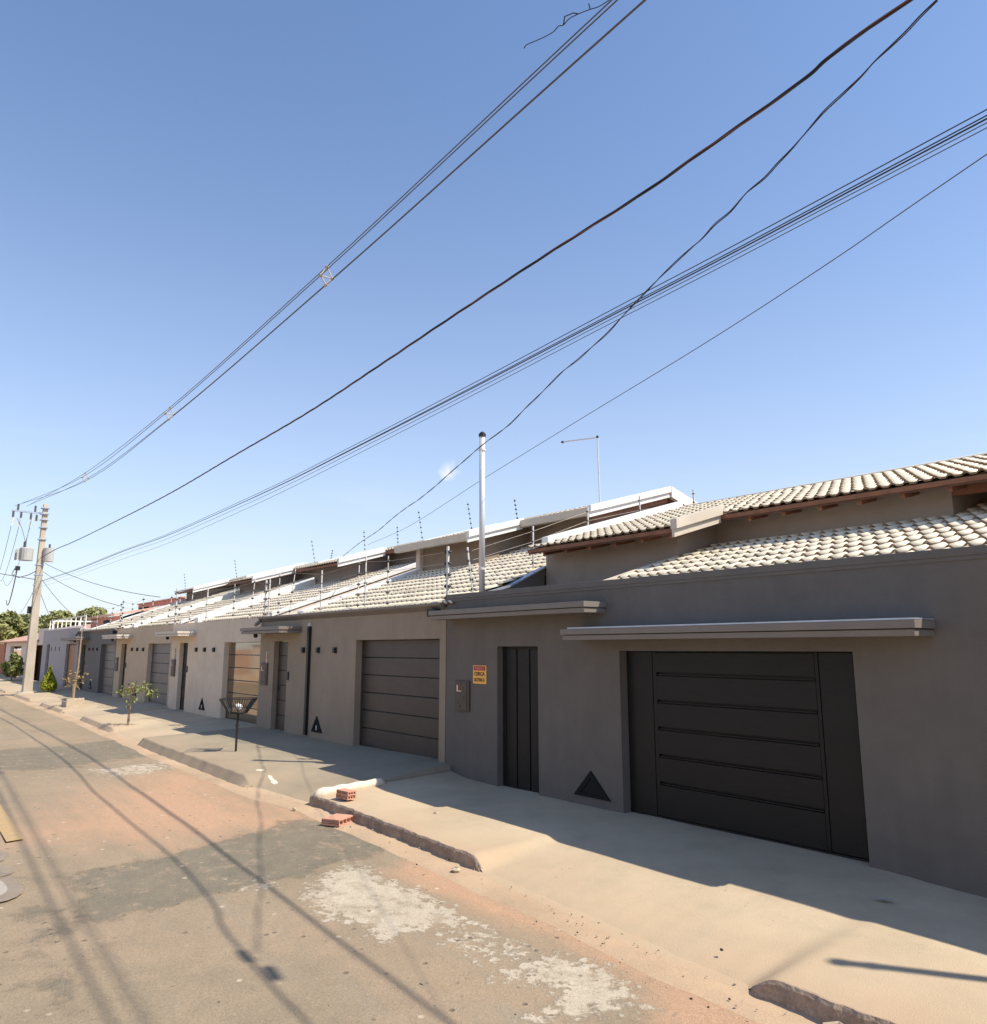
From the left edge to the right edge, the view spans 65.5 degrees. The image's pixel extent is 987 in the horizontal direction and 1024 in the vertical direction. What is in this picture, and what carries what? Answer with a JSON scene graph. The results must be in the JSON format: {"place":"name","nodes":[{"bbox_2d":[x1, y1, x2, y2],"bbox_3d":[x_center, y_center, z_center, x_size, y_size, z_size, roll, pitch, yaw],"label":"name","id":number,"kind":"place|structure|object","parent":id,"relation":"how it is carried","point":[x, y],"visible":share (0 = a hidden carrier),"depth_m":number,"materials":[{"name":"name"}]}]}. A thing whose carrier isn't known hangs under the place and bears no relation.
{"place":"outdoors","nodes":[
{"label":"outdoors","id":0,"kind":"place"},
{"bbox_2d":[0,674,36,684],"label":"sidewalk","id":1,"kind":"structure","parent":0,"point":[4,680],"depth_m":50.43,"materials":[{"name":"beige concrete"}]},
{"bbox_2d":[0,651,24,680],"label":"garden bush","id":2,"kind":"object","parent":1,"relation":"on","point":[13,668],"visible":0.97,"depth_m":49.90,"materials":[{"name":"green plant"}]},
{"bbox_2d":[0,681,72,694],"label":"sidewalk","id":3,"kind":"structure","parent":0,"point":[13,688],"depth_m":41.11,"materials":[{"name":"beige concrete"}]},
{"bbox_2d":[10,504,53,693],"bbox_3d":[-23.172,4.241,38.058,2.000,9.550,1.150,8,-13,-38],"label":"utility pole","id":4,"kind":"object","parent":3,"relation":"on","point":[24,553],"visible":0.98,"depth_m":38.21,"materials":[{"name":"concrete"}]},
{"bbox_2d":[6,570,17,605],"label":"street wire","id":5,"kind":"object","parent":4,"relation":"attached to","point":[12,589],"visible":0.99,"depth_m":43.63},
{"bbox_2d":[44,572,121,606],"bbox_3d":[-19.445,3.553,36.036,8.155,2.022,0.022,-8,-13,37],"label":"service wire","id":6,"kind":"object","parent":4,"relation":"attached to","point":[82,593],"visible":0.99,"depth_m":35.68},
{"bbox_2d":[45,563,157,596],"bbox_3d":[-17.637,2.885,33.851,13.849,2.372,0.022,-9,-14,42],"label":"service wire","id":7,"kind":"object","parent":4,"relation":"attached to","point":[104,586],"visible":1,"depth_m":32.77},
{"bbox_2d":[15,0,645,505],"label":"medium voltage line","id":8,"kind":"object","parent":4,"relation":"attached to","point":[321,276],"visible":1,"depth_m":11.34,"materials":[{"name":"metal"}]},
{"bbox_2d":[524,0,609,47],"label":"dangling strand","id":9,"kind":"object","parent":8,"relation":"hanging from","point":[564,22],"visible":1,"depth_m":7.55},
{"bbox_2d":[41,0,912,557],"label":"voltage cable","id":10,"kind":"object","parent":4,"relation":"attached to","point":[827,58],"visible":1,"depth_m":8.26,"materials":[{"name":"black rubber"}]},
{"bbox_2d":[41,109,986,580],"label":"telecom wire","id":11,"kind":"object","parent":4,"relation":"attached to","point":[631,299],"visible":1,"depth_m":7.76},
{"bbox_2d":[41,127,986,586],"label":"telecom wire","id":12,"kind":"object","parent":4,"relation":"attached to","point":[633,311],"visible":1,"depth_m":7.68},
{"bbox_2d":[43,118,986,580],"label":"telecom wire","id":13,"kind":"object","parent":4,"relation":"attached to","point":[645,298],"visible":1,"depth_m":7.72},
{"bbox_2d":[368,154,986,544],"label":"service wire","id":14,"kind":"object","parent":13,"relation":"attached to","point":[746,316],"visible":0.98,"depth_m":7.92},
{"bbox_2d":[44,115,986,580],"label":"telecom wire","id":15,"kind":"object","parent":4,"relation":"attached to","point":[684,275],"visible":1,"depth_m":7.43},
{"bbox_2d":[47,122,986,581],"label":"telecom wire","id":16,"kind":"object","parent":4,"relation":"attached to","point":[655,296],"visible":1,"depth_m":7.71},
{"bbox_2d":[17,689,110,703],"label":"sidewalk","id":17,"kind":"structure","parent":0,"point":[41,697],"depth_m":34.44,"materials":[{"name":"beige concrete"}]},
{"bbox_2d":[39,666,56,691],"bbox_3d":[-21.588,8.157,37.302,0.803,1.375,0.822,8,-13,-38],"label":"cone shrub","id":18,"kind":"object","parent":17,"relation":"on","point":[48,682],"visible":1,"depth_m":37.12,"materials":[{"name":"green plant"}]},
{"bbox_2d":[44,696,166,718],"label":"sidewalk","id":19,"kind":"structure","parent":0,"point":[102,705],"depth_m":27.83,"materials":[{"name":"beige concrete"}]},
{"bbox_2d":[61,698,83,706],"bbox_3d":[-15.886,7.196,28.983,0.600,0.360,0.900,8,-13,-38],"label":"broken planter","id":20,"kind":"object","parent":19,"relation":"on","point":[70,702],"visible":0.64,"depth_m":28.65,"materials":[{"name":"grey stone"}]},
{"bbox_2d":[62,630,90,697],"bbox_3d":[-15.833,5.903,29.249,1.012,2.803,0.948,4,-11,-19],"label":"bare sapling","id":21,"kind":"object","parent":20,"relation":"in","point":[74,685],"visible":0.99,"depth_m":29.12,"materials":[{"name":"beige plant"}]},
{"bbox_2d":[85,708,256,741],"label":"sidewalk","id":22,"kind":"structure","parent":0,"point":[152,723],"depth_m":21.86,"materials":[{"name":"beige concrete"}]},
{"bbox_2d":[110,681,159,725],"bbox_3d":[-10.243,5.474,21.927,1.686,1.288,0.691,-3,-11,18],"label":"young tree","id":23,"kind":"object","parent":22,"relation":"on","point":[131,690],"visible":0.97,"depth_m":21.94,"materials":[{"name":"green plant"}]},
{"bbox_2d":[147,727,450,801],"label":"sidewalk","id":24,"kind":"structure","parent":0,"point":[299,767],"depth_m":14.71,"materials":[{"name":"beige concrete"}]},
{"bbox_2d":[219,697,257,751],"bbox_3d":[-5.406,4.544,16.183,0.678,1.209,0.498,0,-10,0],"label":"litter basket","id":25,"kind":"object","parent":24,"relation":"on","point":[226,706],"visible":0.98,"depth_m":16.15,"materials":[{"name":"black metal"}]},
{"bbox_2d":[268,775,277,783],"bbox_3d":[-3.912,4.670,13.514,0.119,0.142,0.731,7,-12,-34],"label":"mortar smear","id":26,"kind":"object","parent":24,"relation":"on","point":[273,781],"visible":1,"depth_m":13.42},
{"bbox_2d":[0,695,759,1023],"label":"road","id":27,"kind":"structure","parent":0,"point":[258,911],"depth_m":6.90,"materials":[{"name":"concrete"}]},
{"bbox_2d":[0,851,8,860],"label":"manhole cover","id":28,"kind":"object","parent":27,"relation":"on","point":[3,855],"visible":1,"depth_m":8.93,"materials":[{"name":"grey concrete"}]},
{"bbox_2d":[0,866,13,876],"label":"painted mark","id":29,"kind":"object","parent":27,"relation":"on","point":[6,870],"visible":1,"depth_m":8.36,"materials":[{"name":"white paint"}]},
{"bbox_2d":[0,876,23,901],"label":"manhole cover","id":30,"kind":"object","parent":27,"relation":"on","point":[11,888],"visible":1,"depth_m":7.76,"materials":[{"name":"grey metal"}]},
{"bbox_2d":[0,804,23,841],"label":"painted line","id":31,"kind":"object","parent":27,"relation":"on","point":[9,831],"visible":1,"depth_m":10.18,"materials":[{"name":"yellow paint"}]},
{"bbox_2d":[0,692,818,1023],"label":"gutter","id":32,"kind":"object","parent":27,"relation":"on","point":[664,970],"visible":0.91,"depth_m":7.28,"materials":[{"name":"concrete"}]},
{"bbox_2d":[13,694,30,701],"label":"curb","id":33,"kind":"structure","parent":32,"relation":"on","point":[22,697],"depth_m":34.89,"materials":[{"name":"beige concrete"}]},
{"bbox_2d":[39,703,63,712],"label":"curb","id":34,"kind":"structure","parent":32,"relation":"on","point":[53,708],"depth_m":28.96,"materials":[{"name":"beige concrete"}]},
{"bbox_2d":[80,716,115,732],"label":"curb","id":35,"kind":"structure","parent":32,"relation":"on","point":[102,726],"depth_m":22.71,"materials":[{"name":"beige concrete"}]},
{"bbox_2d":[138,738,251,787],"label":"curb","id":36,"kind":"structure","parent":32,"relation":"on","point":[223,773],"depth_m":15.19,"materials":[{"name":"beige concrete"}]},
{"bbox_2d":[321,813,353,826],"bbox_3d":[-2.170,4.294,10.703,0.290,0.085,0.363,-4,-11,23],"label":"hollow brick","id":37,"kind":"object","parent":32,"relation":"on","point":[337,820],"visible":1,"depth_m":10.60,"materials":[{"name":"brick"}]},
{"bbox_2d":[3,692,821,1023],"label":"gutter inner band","id":38,"kind":"object","parent":32,"relation":"on","point":[673,958],"visible":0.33,"depth_m":6.85,"materials":[{"name":"concrete"}]},
{"bbox_2d":[309,795,896,1023],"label":"curb","id":39,"kind":"structure","parent":38,"relation":"on","point":[819,1008],"depth_m":5.56,"materials":[{"name":"concrete"}]},
{"bbox_2d":[451,866,460,872],"bbox_3d":[-0.414,3.974,8.509,0.102,0.076,0.113,8,-13,-38],"label":"stone","id":40,"kind":"object","parent":32,"relation":"on","point":[454,869],"visible":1,"depth_m":8.49,"materials":[{"name":"white stone"}]},
{"bbox_2d":[822,1021,842,1023],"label":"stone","id":41,"kind":"object","parent":32,"relation":"on","point":[835,1022],"visible":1,"depth_m":5.08,"materials":[{"name":"stone"}]},
{"bbox_2d":[12,781,857,1021],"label":"gravel crumbs","id":42,"kind":"object","parent":27,"relation":"on","point":[691,998],"visible":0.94,"depth_m":6.84,"materials":[{"name":"grey stone"}]},
{"bbox_2d":[0,0,986,649],"label":"sky","id":43,"kind":"structure","parent":0,"point":[174,173],"materials":[{"name":"blue"}]},
{"bbox_2d":[318,770,986,1023],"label":"sidewalk","id":44,"kind":"structure","parent":0,"point":[914,951],"depth_m":7.30,"materials":[{"name":"concrete"}]},
{"bbox_2d":[336,794,355,799],"bbox_3d":[-2.215,4.263,11.516,0.290,0.060,0.153,-9,-14,43],"label":"hollow brick","id":45,"kind":"object","parent":44,"relation":"on","point":[344,797],"visible":0.78,"depth_m":11.44,"materials":[{"name":"brick"}]},
{"bbox_2d":[336,788,355,795],"bbox_3d":[-2.209,4.202,11.519,0.290,0.060,0.153,-10,-14,44],"label":"hollow brick","id":46,"kind":"object","parent":45,"relation":"on","point":[346,792],"visible":1,"depth_m":11.47,"materials":[{"name":"brick"}]},
{"bbox_2d":[313,778,385,796],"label":"mortar ridge","id":47,"kind":"structure","parent":44,"relation":"on","point":[374,782],"depth_m":12.19,"materials":[{"name":"white concrete"}]},
{"bbox_2d":[873,897,892,899],"bbox_3d":[3.533,3.501,6.955,0.178,0.013,0.056,-5,-11,26],"label":"paper scrap","id":48,"kind":"object","parent":44,"relation":"on","point":[883,898],"visible":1,"depth_m":6.96,"materials":[{"name":"white paper"}]},
{"label":"ground","id":49,"kind":"structure","parent":0,"visible":0},
{"bbox_2d":[0,644,5,673],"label":"brick boundary wall","id":50,"kind":"structure","parent":49,"relation":"on","point":[2,651],"depth_m":63.46,"materials":[{"name":"ceramic"}]},
{"bbox_2d":[0,609,20,643],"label":"tree","id":51,"kind":"object","parent":49,"relation":"on","point":[7,623],"visible":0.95,"depth_m":80.84,"materials":[{"name":"green plant"}]},
{"bbox_2d":[5,613,44,648],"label":"tree","id":52,"kind":"object","parent":49,"relation":"on","point":[22,626],"visible":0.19,"depth_m":83.34,"materials":[{"name":"green plant"}]},
{"bbox_2d":[0,624,90,680],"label":"corner house","id":53,"kind":"structure","parent":49,"relation":"on","point":[18,641],"depth_m":60.17,"materials":[{"name":"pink paint"}]},
{"bbox_2d":[39,615,98,687],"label":"flat roof house","id":54,"kind":"structure","parent":49,"relation":"on","point":[59,653],"depth_m":42.56,"materials":[{"name":"beige paint"}]},
{"bbox_2d":[40,605,107,629],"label":"tree","id":55,"kind":"object","parent":49,"relation":"on","point":[93,611],"visible":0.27,"depth_m":80.00,"materials":[{"name":"green plant"}]},
{"bbox_2d":[83,606,161,627],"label":"pink roof house","id":56,"kind":"structure","parent":49,"relation":"on","point":[106,620],"depth_m":47.37,"materials":[{"name":"ceramic"}]},
{"bbox_2d":[121,606,159,617],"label":"white gable house","id":57,"kind":"structure","parent":49,"relation":"on","point":[134,614],"depth_m":50.48,"materials":[{"name":"beige paint"}]},
{"bbox_2d":[137,596,186,609],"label":"terracotta house","id":58,"kind":"structure","parent":49,"relation":"on","point":[157,603],"depth_m":60.77,"materials":[{"name":"red ceramic"}]},
{"bbox_2d":[66,562,307,695],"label":"terraced house","id":59,"kind":"structure","parent":49,"relation":"on","point":[97,657],"depth_m":36.55,"materials":[{"name":"beige paint"}]},
{"bbox_2d":[83,603,122,629],"bbox_3d":[-18.529,5.030,36.345,0.150,1.201,7.604,8,-13,-38],"label":"electric fence","id":60,"kind":"object","parent":59,"relation":"on","point":[121,604],"visible":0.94,"depth_m":35.04,"materials":[{"name":"metal"}]},
{"bbox_2d":[101,644,115,694],"bbox_3d":[-16.986,7.124,34.047,0.080,2.472,2.648,8,-13,-38],"label":"garage door","id":61,"kind":"structure","parent":59,"relation":"in","point":[109,653],"depth_m":34.37,"materials":[{"name":"grey paint"}]},
{"bbox_2d":[102,547,384,706],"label":"terraced house","id":62,"kind":"structure","parent":49,"relation":"on","point":[143,654],"depth_m":30.72,"materials":[{"name":"beige paint"}]},
{"bbox_2d":[121,644,126,696],"bbox_3d":[-15.256,6.682,31.857,0.080,2.376,0.856,8,-13,-38],"label":"entrance door","id":63,"kind":"structure","parent":62,"relation":"in","point":[125,644],"depth_m":32.10,"materials":[{"name":"black paint"}]},
{"bbox_2d":[121,589,178,627],"bbox_3d":[-13.655,3.912,30.333,0.150,1.301,7.764,8,-13,-38],"label":"electric fence","id":64,"kind":"object","parent":62,"relation":"on","point":[175,613],"visible":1,"depth_m":29.59,"materials":[{"name":"metal"}]},
{"bbox_2d":[148,643,170,704],"bbox_3d":[-12.077,6.038,27.986,0.080,2.452,2.798,8,-13,-38],"label":"garage door","id":65,"kind":"structure","parent":62,"relation":"in","point":[160,652],"depth_m":28.19,"materials":[{"name":"grey paint"}]},
{"bbox_2d":[184,499,517,594],"bbox_3d":[-10.069,2.421,38.469,0.060,1.883,35.018,8,-13,-38],"label":"electric fence","id":66,"kind":"object","parent":62,"relation":"on","point":[397,534],"visible":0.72,"depth_m":30.73,"materials":[{"name":"metal"}]},
{"bbox_2d":[155,523,497,723],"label":"terraced house","id":67,"kind":"structure","parent":49,"relation":"on","point":[214,659],"depth_m":24.16,"materials":[{"name":"beige paint"}]},
{"bbox_2d":[180,643,187,709],"bbox_3d":[-10.301,5.611,25.733,0.080,2.406,0.856,8,-13,-38],"label":"entrance door","id":68,"kind":"structure","parent":67,"relation":"in","point":[183,681],"depth_m":25.90,"materials":[{"name":"black paint"}]},
{"bbox_2d":[178,578,267,623],"bbox_3d":[-8.601,2.859,24.117,0.195,1.203,7.804,8,-13,-38],"label":"electric fence","id":69,"kind":"object","parent":67,"relation":"on","point":[265,599],"visible":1,"depth_m":22.95,"materials":[{"name":"metal"}]},
{"bbox_2d":[225,642,260,723],"bbox_3d":[-6.981,4.935,21.689,0.080,2.482,2.848,8,-13,-38],"label":"garage door","id":70,"kind":"structure","parent":67,"relation":"in","point":[244,657],"depth_m":21.86,"materials":[{"name":"brown wood"}]},
{"bbox_2d":[240,486,697,762],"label":"terraced house","id":71,"kind":"structure","parent":49,"relation":"on","point":[350,674],"depth_m":17.27,"materials":[{"name":"beige paint"}]},
{"bbox_2d":[275,641,287,729],"bbox_3d":[-5.333,4.531,19.595,0.080,2.426,0.856,8,-13,-38],"label":"entrance door","id":72,"kind":"structure","parent":71,"relation":"in","point":[283,645],"depth_m":19.71,"materials":[{"name":"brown metal"}]},
{"bbox_2d":[267,546,451,615],"bbox_3d":[-3.435,1.695,17.706,0.150,1.252,8.534,8,-13,-38],"label":"electric fence","id":73,"kind":"object","parent":71,"relation":"on","point":[447,574],"visible":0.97,"depth_m":16.88,"materials":[{"name":"metal"}]},
{"bbox_2d":[359,639,439,758],"bbox_3d":[-1.839,3.818,15.335,0.080,2.502,3.188,8,-13,-38],"label":"garage door","id":74,"kind":"structure","parent":71,"relation":"in","point":[399,704],"depth_m":15.34,"materials":[{"name":"grey metal"}]},
{"bbox_2d":[561,435,600,502],"bbox_3d":[2.603,-1.064,22.942,0.076,2.515,1.576,8,-13,-38],"label":"roof mast","id":75,"kind":"object","parent":71,"relation":"on","point":[597,436],"visible":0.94,"depth_m":22.47,"materials":[{"name":"metal"}]},
{"bbox_2d":[428,452,986,897],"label":"terraced house","id":76,"kind":"structure","parent":49,"relation":"on","point":[803,666],"depth_m":9.62,"materials":[{"name":"grey paint"}]},
{"bbox_2d":[473,665,486,683],"bbox_3d":[-0.239,2.786,13.151,0.021,0.310,0.370,8,-13,-38],"label":"warning sign","id":77,"kind":"object","parent":76,"relation":"attached to","point":[479,674],"visible":1,"depth_m":13.14,"materials":[{"name":"yellow plastic"}]},
{"bbox_2d":[478,432,485,591],"bbox_3d":[-0.210,0.022,14.113,0.136,3.090,0.136,8,-13,-38],"label":"service mast","id":78,"kind":"object","parent":76,"relation":"attached to","point":[482,450],"visible":0.9,"depth_m":14.07,"materials":[{"name":"white metal"}]},
{"bbox_2d":[344,0,937,555],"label":"service drop","id":79,"kind":"object","parent":78,"relation":"attached to","point":[714,224],"visible":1,"depth_m":7.64,"materials":[{"name":"black rubber"}]},
{"bbox_2d":[503,647,538,792],"bbox_3d":[0.493,3.332,12.380,0.054,2.285,1.000,8,-13,-38],"label":"entrance door","id":80,"kind":"structure","parent":76,"relation":"in","point":[520,664],"depth_m":12.40,"materials":[{"name":"black paint"}]},
{"bbox_2d":[466,489,694,591],"bbox_3d":[2.175,0.488,16.620,7.346,2.952,0.392,9,-13,-41],"label":"electric fence","id":81,"kind":"object","parent":76,"relation":"on","point":[532,541],"visible":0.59,"depth_m":15.51,"materials":[{"name":"metal"}]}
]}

